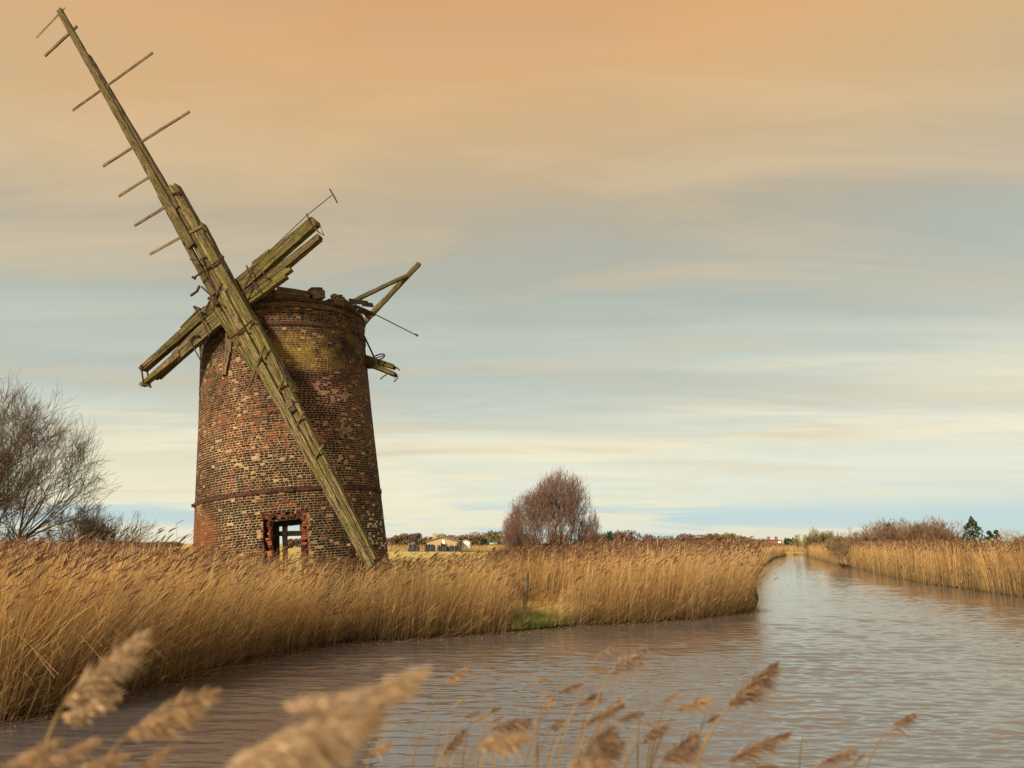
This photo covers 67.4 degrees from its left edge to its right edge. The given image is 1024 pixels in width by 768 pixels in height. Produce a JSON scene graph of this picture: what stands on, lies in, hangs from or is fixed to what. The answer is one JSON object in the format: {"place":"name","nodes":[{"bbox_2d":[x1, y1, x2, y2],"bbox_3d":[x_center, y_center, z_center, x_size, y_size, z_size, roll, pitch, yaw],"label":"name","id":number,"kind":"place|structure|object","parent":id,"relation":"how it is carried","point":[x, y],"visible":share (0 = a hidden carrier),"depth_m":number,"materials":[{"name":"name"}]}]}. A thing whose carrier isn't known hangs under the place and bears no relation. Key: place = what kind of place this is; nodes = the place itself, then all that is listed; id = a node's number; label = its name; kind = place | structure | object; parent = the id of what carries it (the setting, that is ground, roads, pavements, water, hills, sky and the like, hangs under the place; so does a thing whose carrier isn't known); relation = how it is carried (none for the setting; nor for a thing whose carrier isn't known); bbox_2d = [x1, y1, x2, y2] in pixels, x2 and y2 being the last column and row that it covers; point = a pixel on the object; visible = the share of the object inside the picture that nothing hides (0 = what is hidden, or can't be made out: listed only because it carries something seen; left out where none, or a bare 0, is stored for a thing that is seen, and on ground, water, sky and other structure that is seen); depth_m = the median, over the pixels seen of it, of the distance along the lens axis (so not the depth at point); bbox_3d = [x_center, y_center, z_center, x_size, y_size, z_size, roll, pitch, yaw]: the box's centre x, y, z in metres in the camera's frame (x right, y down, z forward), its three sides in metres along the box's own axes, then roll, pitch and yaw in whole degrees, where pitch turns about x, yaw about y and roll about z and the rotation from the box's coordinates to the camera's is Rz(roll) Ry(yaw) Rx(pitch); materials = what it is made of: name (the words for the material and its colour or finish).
{"place":"outdoors","nodes":[
{"label":"outdoors","id":0,"kind":"place"},
{"bbox_2d":[123,559,605,623],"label":"marsh grass","id":1,"kind":"structure","parent":0,"point":[414,577],"depth_m":35.66,"materials":[{"name":"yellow plant"}]},
{"bbox_2d":[0,544,1022,721],"bbox_3d":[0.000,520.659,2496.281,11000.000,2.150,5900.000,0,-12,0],"label":"ground","id":2,"kind":"structure","parent":0,"point":[406,553],"depth_m":23.15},
{"bbox_2d":[3,736,102,767],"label":"reed","id":3,"kind":"object","parent":2,"relation":"on","point":[32,756],"visible":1,"depth_m":1.03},
{"bbox_2d":[0,370,134,549],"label":"bare tree","id":4,"kind":"object","parent":2,"relation":"on","point":[24,485],"visible":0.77,"depth_m":29.61,"materials":[{"name":"brown plant"}]},
{"bbox_2d":[0,504,158,550],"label":"bare shrub","id":5,"kind":"object","parent":2,"relation":"on","point":[131,531],"visible":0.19,"depth_m":31.70,"materials":[{"name":"brown plant"}]},
{"bbox_2d":[36,626,154,767],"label":"reed","id":6,"kind":"object","parent":2,"relation":"on","point":[117,663],"visible":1,"depth_m":1.18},
{"bbox_2d":[76,750,129,767],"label":"reed","id":7,"kind":"object","parent":2,"relation":"on","point":[107,761],"visible":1,"depth_m":1.10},
{"bbox_2d":[0,536,219,604],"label":"reeds","id":8,"kind":"object","parent":2,"relation":"on","point":[122,544],"visible":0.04,"depth_m":21.45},
{"bbox_2d":[60,518,208,674],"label":"reeds","id":9,"kind":"object","parent":2,"relation":"on","point":[162,539],"visible":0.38,"depth_m":15.30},
{"bbox_2d":[138,744,174,767],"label":"reed","id":10,"kind":"object","parent":2,"relation":"on","point":[158,756],"visible":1,"depth_m":1.12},
{"bbox_2d":[108,686,223,755],"bbox_3d":[-0.712,1.151,1.004,0.565,1.430,0.074,0,-12,0],"label":"reed","id":11,"kind":"object","parent":2,"relation":"on","point":[179,711],"visible":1,"depth_m":1.13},
{"bbox_2d":[157,541,184,546],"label":"tree","id":12,"kind":"object","parent":2,"relation":"on","point":[175,544],"visible":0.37,"depth_m":370.34,"materials":[{"name":"brown plant"}]},
{"bbox_2d":[36,7,420,617],"bbox_3d":[-9.267,-2.610,26.265,13.415,20.597,6.868,-3,-12,14],"label":"windmill","id":13,"kind":"object","parent":2,"relation":"on","point":[286,438],"visible":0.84,"depth_m":23.03,"materials":[{"name":"brick"},{"name":"weathered timber"},{"name":"iron"}]},
{"bbox_2d":[272,519,303,579],"bbox_3d":[-6.415,4.723,21.993,0.970,1.723,0.345,3,-12,-14],"label":"window frame","id":14,"kind":"structure","parent":13,"relation":"in","point":[284,533],"depth_m":21.99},
{"bbox_2d":[288,539,295,548],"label":"tree","id":15,"kind":"object","parent":2,"relation":"on","point":[291,542],"visible":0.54,"depth_m":293.32,"materials":[{"name":"brown plant"}]},
{"bbox_2d":[293,538,304,547],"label":"tree","id":16,"kind":"object","parent":2,"relation":"on","point":[297,543],"visible":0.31,"depth_m":331.04,"materials":[{"name":"brown plant"}]},
{"bbox_2d":[224,666,431,767],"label":"reed","id":17,"kind":"object","parent":2,"relation":"on","point":[337,725],"visible":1,"depth_m":0.73,"materials":[{"name":"plant"}]},
{"bbox_2d":[367,739,392,767],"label":"reed","id":18,"kind":"object","parent":2,"relation":"on","point":[381,748],"visible":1,"depth_m":1.75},
{"bbox_2d":[389,535,407,547],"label":"tree","id":19,"kind":"object","parent":2,"relation":"on","point":[398,539],"visible":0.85,"depth_m":292.02,"materials":[{"name":"brown plant"}]},
{"bbox_2d":[399,533,418,544],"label":"tree","id":20,"kind":"object","parent":2,"relation":"on","point":[412,537],"visible":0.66,"depth_m":332.66,"materials":[{"name":"brown plant"}]},
{"bbox_2d":[408,544,419,551],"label":"sheeted heap","id":21,"kind":"object","parent":2,"relation":"on","point":[414,547],"visible":0.8,"depth_m":185.95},
{"bbox_2d":[413,532,421,545],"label":"pine tree","id":22,"kind":"object","parent":2,"relation":"on","point":[416,541],"visible":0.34,"depth_m":371.95,"materials":[{"name":"green plant"}]},
{"bbox_2d":[417,536,436,547],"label":"tree","id":23,"kind":"object","parent":2,"relation":"on","point":[422,541],"visible":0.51,"depth_m":292.80,"materials":[{"name":"brown plant"}]},
{"bbox_2d":[425,544,434,551],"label":"sheeted heap","id":24,"kind":"object","parent":2,"relation":"on","point":[431,547],"visible":0.81,"depth_m":185.94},
{"bbox_2d":[433,723,441,767],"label":"reed","id":25,"kind":"object","parent":2,"relation":"on","point":[436,748],"visible":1,"depth_m":2.42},
{"bbox_2d":[410,666,469,767],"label":"reed","id":26,"kind":"object","parent":2,"relation":"on","point":[456,675],"visible":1,"depth_m":2.25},
{"bbox_2d":[437,542,447,551],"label":"sheeted heap","id":27,"kind":"object","parent":2,"relation":"on","point":[443,548],"visible":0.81,"depth_m":185.97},
{"bbox_2d":[425,533,461,550],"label":"barn","id":28,"kind":"structure","parent":2,"relation":"on","point":[444,540],"depth_m":210.62,"materials":[{"name":"white paint"}]},
{"bbox_2d":[448,542,458,551],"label":"sheeted heap","id":29,"kind":"object","parent":2,"relation":"on","point":[452,548],"visible":0.81,"depth_m":185.94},
{"bbox_2d":[436,728,472,767],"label":"reed","id":30,"kind":"object","parent":2,"relation":"on","point":[456,741],"visible":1,"depth_m":2.14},
{"bbox_2d":[443,699,467,767],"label":"reed","id":31,"kind":"object","parent":2,"relation":"on","point":[460,700],"visible":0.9,"depth_m":2.48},
{"bbox_2d":[445,711,480,767],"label":"reed","id":32,"kind":"object","parent":2,"relation":"on","point":[472,715],"visible":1,"depth_m":2.67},
{"bbox_2d":[461,539,471,550],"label":"shed","id":33,"kind":"structure","parent":2,"relation":"on","point":[465,542],"depth_m":220.24,"materials":[{"name":"white paint"}]},
{"bbox_2d":[457,534,479,547],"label":"tree","id":34,"kind":"object","parent":2,"relation":"on","point":[472,539],"visible":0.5,"depth_m":292.74,"materials":[{"name":"brown plant"}]},
{"bbox_2d":[462,715,489,767],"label":"reed","id":35,"kind":"object","parent":2,"relation":"on","point":[479,719],"visible":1,"depth_m":2.55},
{"bbox_2d":[470,532,486,547],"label":"tree","id":36,"kind":"object","parent":2,"relation":"on","point":[481,536],"visible":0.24,"depth_m":371.32,"materials":[{"name":"brown plant"}]},
{"bbox_2d":[480,537,489,547],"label":"pine tree","id":37,"kind":"object","parent":2,"relation":"on","point":[483,541],"visible":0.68,"depth_m":293.20,"materials":[{"name":"green plant"}]},
{"bbox_2d":[476,704,502,767],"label":"reed","id":38,"kind":"object","parent":2,"relation":"on","point":[494,709],"visible":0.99,"depth_m":2.63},
{"bbox_2d":[481,723,502,767],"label":"reed","id":39,"kind":"object","parent":2,"relation":"on","point":[487,740],"visible":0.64,"depth_m":2.54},
{"bbox_2d":[491,688,493,767],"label":"reed","id":40,"kind":"object","parent":2,"relation":"on","point":[492,725],"visible":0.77,"depth_m":2.62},
{"bbox_2d":[481,530,505,547],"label":"tree","id":41,"kind":"object","parent":2,"relation":"on","point":[489,536],"visible":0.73,"depth_m":331.06,"materials":[{"name":"green plant"}]},
{"bbox_2d":[485,714,504,767],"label":"reed","id":42,"kind":"object","parent":2,"relation":"on","point":[497,718],"visible":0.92,"depth_m":2.75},
{"bbox_2d":[463,726,531,767],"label":"reed","id":43,"kind":"object","parent":2,"relation":"on","point":[496,743],"visible":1,"depth_m":1.49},
{"bbox_2d":[472,713,532,750],"bbox_3d":[-0.231,1.523,2.027,0.610,1.223,0.081,0,-12,0],"label":"reed","id":44,"kind":"object","parent":2,"relation":"on","point":[516,723],"visible":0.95,"depth_m":2.15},
{"bbox_2d":[504,723,532,767],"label":"reed","id":45,"kind":"object","parent":2,"relation":"on","point":[509,745],"visible":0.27,"depth_m":2.67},
{"bbox_2d":[523,571,528,609],"bbox_3d":[0.433,6.800,24.568,0.278,1.570,0.147,11,-16,-44],"label":"wooden post","id":46,"kind":"object","parent":2,"relation":"on","point":[526,582],"visible":0.68,"depth_m":24.59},
{"bbox_2d":[515,678,553,767],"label":"reed","id":47,"kind":"object","parent":2,"relation":"on","point":[541,679],"visible":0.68,"depth_m":2.45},
{"bbox_2d":[493,606,579,629],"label":"green grass","id":48,"kind":"structure","parent":2,"relation":"on","point":[535,621],"depth_m":22.89,"materials":[{"name":"green plant"}]},
{"bbox_2d":[531,691,552,767],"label":"reed","id":49,"kind":"object","parent":2,"relation":"on","point":[545,693],"visible":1,"depth_m":2.12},
{"bbox_2d":[536,697,558,767],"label":"reed","id":50,"kind":"object","parent":2,"relation":"on","point":[550,703],"visible":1,"depth_m":2.28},
{"bbox_2d":[497,468,602,551],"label":"birch tree","id":51,"kind":"object","parent":2,"relation":"on","point":[549,508],"visible":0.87,"depth_m":42.80,"materials":[{"name":"brown plant"}]},
{"bbox_2d":[538,719,565,760],"bbox_3d":[0.037,1.635,2.318,0.292,1.178,0.046,0,-12,0],"label":"reed","id":52,"kind":"object","parent":2,"relation":"on","point":[556,724],"visible":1,"depth_m":2.43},
{"bbox_2d":[523,683,583,767],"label":"reed","id":53,"kind":"object","parent":2,"relation":"on","point":[570,688],"visible":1,"depth_m":2.54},
{"bbox_2d":[546,713,561,767],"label":"reed","id":54,"kind":"object","parent":2,"relation":"on","point":[551,746],"visible":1,"depth_m":2.43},
{"bbox_2d":[548,689,602,767],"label":"reed","id":55,"kind":"object","parent":2,"relation":"on","point":[592,697],"visible":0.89,"depth_m":2.45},
{"bbox_2d":[557,646,612,767],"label":"reed","id":56,"kind":"object","parent":2,"relation":"on","point":[603,652],"visible":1,"depth_m":2.73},
{"bbox_2d":[476,540,697,600],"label":"reeds","id":57,"kind":"object","parent":2,"relation":"on","point":[506,552],"visible":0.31,"depth_m":28.00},
{"bbox_2d":[568,753,612,767],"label":"reed","id":58,"kind":"object","parent":2,"relation":"on","point":[602,763],"visible":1,"depth_m":1.13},
{"bbox_2d":[578,697,607,763],"bbox_3d":[0.221,1.593,2.295,0.178,1.238,0.046,0,-12,0],"label":"reed","id":59,"kind":"object","parent":2,"relation":"on","point":[591,704],"visible":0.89,"depth_m":2.41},
{"bbox_2d":[387,543,808,555],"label":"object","id":60,"kind":"object","parent":2,"relation":"on","point":[423,550],"visible":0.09,"depth_m":191.55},
{"bbox_2d":[573,701,628,763],"bbox_3d":[0.184,1.502,2.024,0.292,1.256,0.060,0,-12,0],"label":"reed","id":61,"kind":"object","parent":2,"relation":"on","point":[597,717],"visible":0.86,"depth_m":2.14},
{"bbox_2d":[574,719,627,767],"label":"reed","id":62,"kind":"object","parent":2,"relation":"on","point":[599,745],"visible":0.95,"depth_m":1.57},
{"bbox_2d":[590,709,617,761],"bbox_3d":[0.178,1.488,1.952,0.237,1.236,0.029,2,-12,-8],"label":"reed","id":63,"kind":"object","parent":2,"relation":"on","point":[610,713],"visible":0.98,"depth_m":2.08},
{"bbox_2d":[605,531,613,541],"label":"pine tree","id":64,"kind":"object","parent":2,"relation":"on","point":[609,535],"visible":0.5,"depth_m":332.70,"materials":[{"name":"green plant"}]},
{"bbox_2d":[600,695,626,734],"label":"reed","id":65,"kind":"object","parent":2,"relation":"on","point":[617,701],"visible":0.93,"depth_m":2.40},
{"bbox_2d":[576,643,654,764],"bbox_3d":[0.215,1.493,2.261,0.464,1.407,0.166,0,-12,0],"label":"reed","id":66,"kind":"object","parent":2,"relation":"on","point":[626,664],"visible":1,"depth_m":2.36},
{"bbox_2d":[458,535,786,595],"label":"reeds","id":67,"kind":"object","parent":2,"relation":"on","point":[746,544],"visible":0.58,"depth_m":34.16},
{"bbox_2d":[612,530,641,543],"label":"tree","id":68,"kind":"object","parent":2,"relation":"on","point":[629,536],"visible":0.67,"depth_m":293.63,"materials":[{"name":"brown plant"}]},
{"bbox_2d":[608,710,645,767],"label":"reed","id":69,"kind":"object","parent":2,"relation":"on","point":[627,717],"visible":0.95,"depth_m":2.35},
{"bbox_2d":[622,723,652,767],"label":"reed","id":70,"kind":"object","parent":2,"relation":"on","point":[649,724],"visible":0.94,"depth_m":2.45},
{"bbox_2d":[637,704,640,767],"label":"reed","id":71,"kind":"object","parent":2,"relation":"on","point":[638,738],"visible":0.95,"depth_m":2.33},
{"bbox_2d":[624,721,670,767],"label":"reed","id":72,"kind":"object","parent":2,"relation":"on","point":[652,735],"visible":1,"depth_m":2.15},
{"bbox_2d":[641,534,655,542],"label":"tree","id":73,"kind":"object","parent":2,"relation":"on","point":[646,536],"visible":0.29,"depth_m":331.71,"materials":[{"name":"brown plant"}]},
{"bbox_2d":[649,699,666,767],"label":"reed","id":74,"kind":"object","parent":2,"relation":"on","point":[654,739],"visible":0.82,"depth_m":2.40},
{"bbox_2d":[646,692,679,767],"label":"reed","id":75,"kind":"object","parent":2,"relation":"on","point":[670,697],"visible":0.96,"depth_m":2.76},
{"bbox_2d":[657,535,672,541],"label":"tree","id":76,"kind":"object","parent":2,"relation":"on","point":[664,537],"visible":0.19,"depth_m":370.82,"materials":[{"name":"brown plant"}]},
{"bbox_2d":[651,696,716,767],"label":"reed","id":77,"kind":"object","parent":2,"relation":"on","point":[699,704],"visible":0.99,"depth_m":2.35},
{"bbox_2d":[671,534,696,542],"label":"tree","id":78,"kind":"object","parent":2,"relation":"on","point":[681,537],"visible":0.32,"depth_m":292.67,"materials":[{"name":"brown plant"}]},
{"bbox_2d":[659,732,709,767],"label":"reed","id":79,"kind":"object","parent":2,"relation":"on","point":[685,748],"visible":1,"depth_m":1.84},
{"bbox_2d":[670,533,706,542],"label":"tree","id":80,"kind":"object","parent":2,"relation":"on","point":[698,535],"visible":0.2,"depth_m":332.38,"materials":[{"name":"brown plant"}]},
{"bbox_2d":[687,714,719,765],"bbox_3d":[0.549,1.720,2.554,0.372,1.170,0.042,0,-12,0],"label":"reed","id":81,"kind":"object","parent":2,"relation":"on","point":[712,719],"visible":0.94,"depth_m":2.67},
{"bbox_2d":[701,533,728,541],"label":"tree","id":82,"kind":"object","parent":2,"relation":"on","point":[712,537],"visible":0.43,"depth_m":292.85,"materials":[{"name":"brown plant"}]},
{"bbox_2d":[723,532,737,542],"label":"tree","id":83,"kind":"object","parent":2,"relation":"on","point":[726,535],"visible":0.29,"depth_m":330.86,"materials":[{"name":"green plant"}]},
{"bbox_2d":[695,660,788,767],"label":"reed","id":84,"kind":"object","parent":2,"relation":"on","point":[751,690],"visible":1,"depth_m":2.16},
{"bbox_2d":[726,730,793,767],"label":"reed","id":85,"kind":"object","parent":2,"relation":"on","point":[755,751],"visible":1,"depth_m":2.04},
{"bbox_2d":[756,764,777,767],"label":"reed","id":86,"kind":"object","parent":2,"relation":"on","point":[767,766],"visible":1,"depth_m":2.06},
{"bbox_2d":[763,537,781,543],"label":"farmhouse","id":87,"kind":"object","parent":2,"relation":"on","point":[776,540],"visible":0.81,"depth_m":274.36,"materials":[{"name":"red brick"}]},
{"bbox_2d":[783,537,792,547],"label":"pine tree","id":88,"kind":"object","parent":2,"relation":"on","point":[786,540],"visible":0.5,"depth_m":253.90,"materials":[{"name":"green plant"}]},
{"bbox_2d":[798,736,807,767],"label":"reed","id":89,"kind":"object","parent":2,"relation":"on","point":[800,751],"visible":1,"depth_m":2.60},
{"bbox_2d":[788,527,835,551],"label":"yellow shrub","id":90,"kind":"object","parent":2,"relation":"on","point":[819,537],"visible":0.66,"depth_m":146.57,"materials":[{"name":"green plant"}]},
{"bbox_2d":[822,532,849,563],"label":"willow bush","id":91,"kind":"object","parent":2,"relation":"on","point":[830,547],"visible":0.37,"depth_m":86.27,"materials":[{"name":"brown plant"}]},
{"bbox_2d":[814,748,858,767],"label":"reed","id":92,"kind":"object","parent":2,"relation":"on","point":[838,757],"visible":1,"depth_m":2.13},
{"bbox_2d":[827,534,864,564],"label":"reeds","id":93,"kind":"object","parent":2,"relation":"on","point":[845,541],"visible":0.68,"depth_m":82.14,"materials":[{"name":"brown plant"}]},
{"bbox_2d":[850,752,865,767],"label":"reed","id":94,"kind":"object","parent":2,"relation":"on","point":[860,758],"visible":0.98,"depth_m":2.31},
{"bbox_2d":[831,522,904,551],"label":"bare shrub","id":95,"kind":"object","parent":2,"relation":"on","point":[871,534],"visible":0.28,"depth_m":89.67,"materials":[{"name":"brown plant"}]},
{"bbox_2d":[883,519,894,535],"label":"ivy bush","id":96,"kind":"object","parent":2,"relation":"on","point":[887,524],"visible":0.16,"depth_m":92.35,"materials":[{"name":"green plant"}]},
{"bbox_2d":[867,713,918,767],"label":"reed","id":97,"kind":"object","parent":2,"relation":"on","point":[901,722],"visible":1,"depth_m":2.62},
{"bbox_2d":[861,518,925,541],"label":"bare shrub","id":98,"kind":"object","parent":2,"relation":"on","point":[881,525],"visible":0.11,"depth_m":94.27,"materials":[{"name":"brown plant"}]},
{"bbox_2d":[875,516,959,541],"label":"bare shrub","id":99,"kind":"object","parent":2,"relation":"on","point":[910,534],"visible":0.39,"depth_m":89.58,"materials":[{"name":"brown plant"}]},
{"bbox_2d":[908,514,970,543],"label":"bare shrub","id":100,"kind":"object","parent":2,"relation":"on","point":[929,534],"visible":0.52,"depth_m":87.82,"materials":[{"name":"brown plant"}]},
{"bbox_2d":[957,516,987,543],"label":"conifer tree","id":101,"kind":"object","parent":2,"relation":"on","point":[972,523],"visible":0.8,"depth_m":82.40,"materials":[{"name":"green plant"}]},
{"bbox_2d":[985,530,995,542],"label":"conifer tree","id":102,"kind":"object","parent":2,"relation":"on","point":[989,533],"visible":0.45,"depth_m":84.30,"materials":[{"name":"green plant"}]},
{"bbox_2d":[992,528,1023,540],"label":"bare shrub","id":103,"kind":"object","parent":2,"relation":"on","point":[1004,535],"visible":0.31,"depth_m":77.75,"materials":[{"name":"brown plant"}]},
{"bbox_2d":[0,555,1023,767],"bbox_3d":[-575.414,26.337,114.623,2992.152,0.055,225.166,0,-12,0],"label":"water","id":104,"kind":"structure","parent":0,"point":[867,660],"depth_m":13.61,"materials":[{"name":"liquid"}]},
{"bbox_2d":[0,589,762,722],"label":"bank sedge","id":105,"kind":"object","parent":104,"relation":"on","point":[369,630],"visible":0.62,"depth_m":18.08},
{"bbox_2d":[0,608,771,731],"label":"floating stems","id":106,"kind":"object","parent":104,"relation":"on","point":[310,648],"visible":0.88,"depth_m":17.20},
{"bbox_2d":[0,568,789,720],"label":"bank sedge","id":107,"kind":"object","parent":104,"relation":"on","point":[41,698],"visible":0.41,"depth_m":18.18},
{"bbox_2d":[0,532,798,723],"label":"river reeds","id":108,"kind":"object","parent":104,"relation":"on","point":[36,592],"visible":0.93,"depth_m":17.29,"materials":[{"name":"plant"}]},
{"bbox_2d":[802,535,1023,596],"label":"river reeds","id":109,"kind":"object","parent":104,"relation":"on","point":[981,564],"visible":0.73,"depth_m":45.94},
{"bbox_2d":[805,554,1023,596],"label":"bank sedge","id":110,"kind":"object","parent":104,"relation":"on","point":[930,579],"visible":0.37,"depth_m":45.81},
{"bbox_2d":[0,0,1023,543],"label":"sky","id":111,"kind":"structure","parent":0,"point":[748,268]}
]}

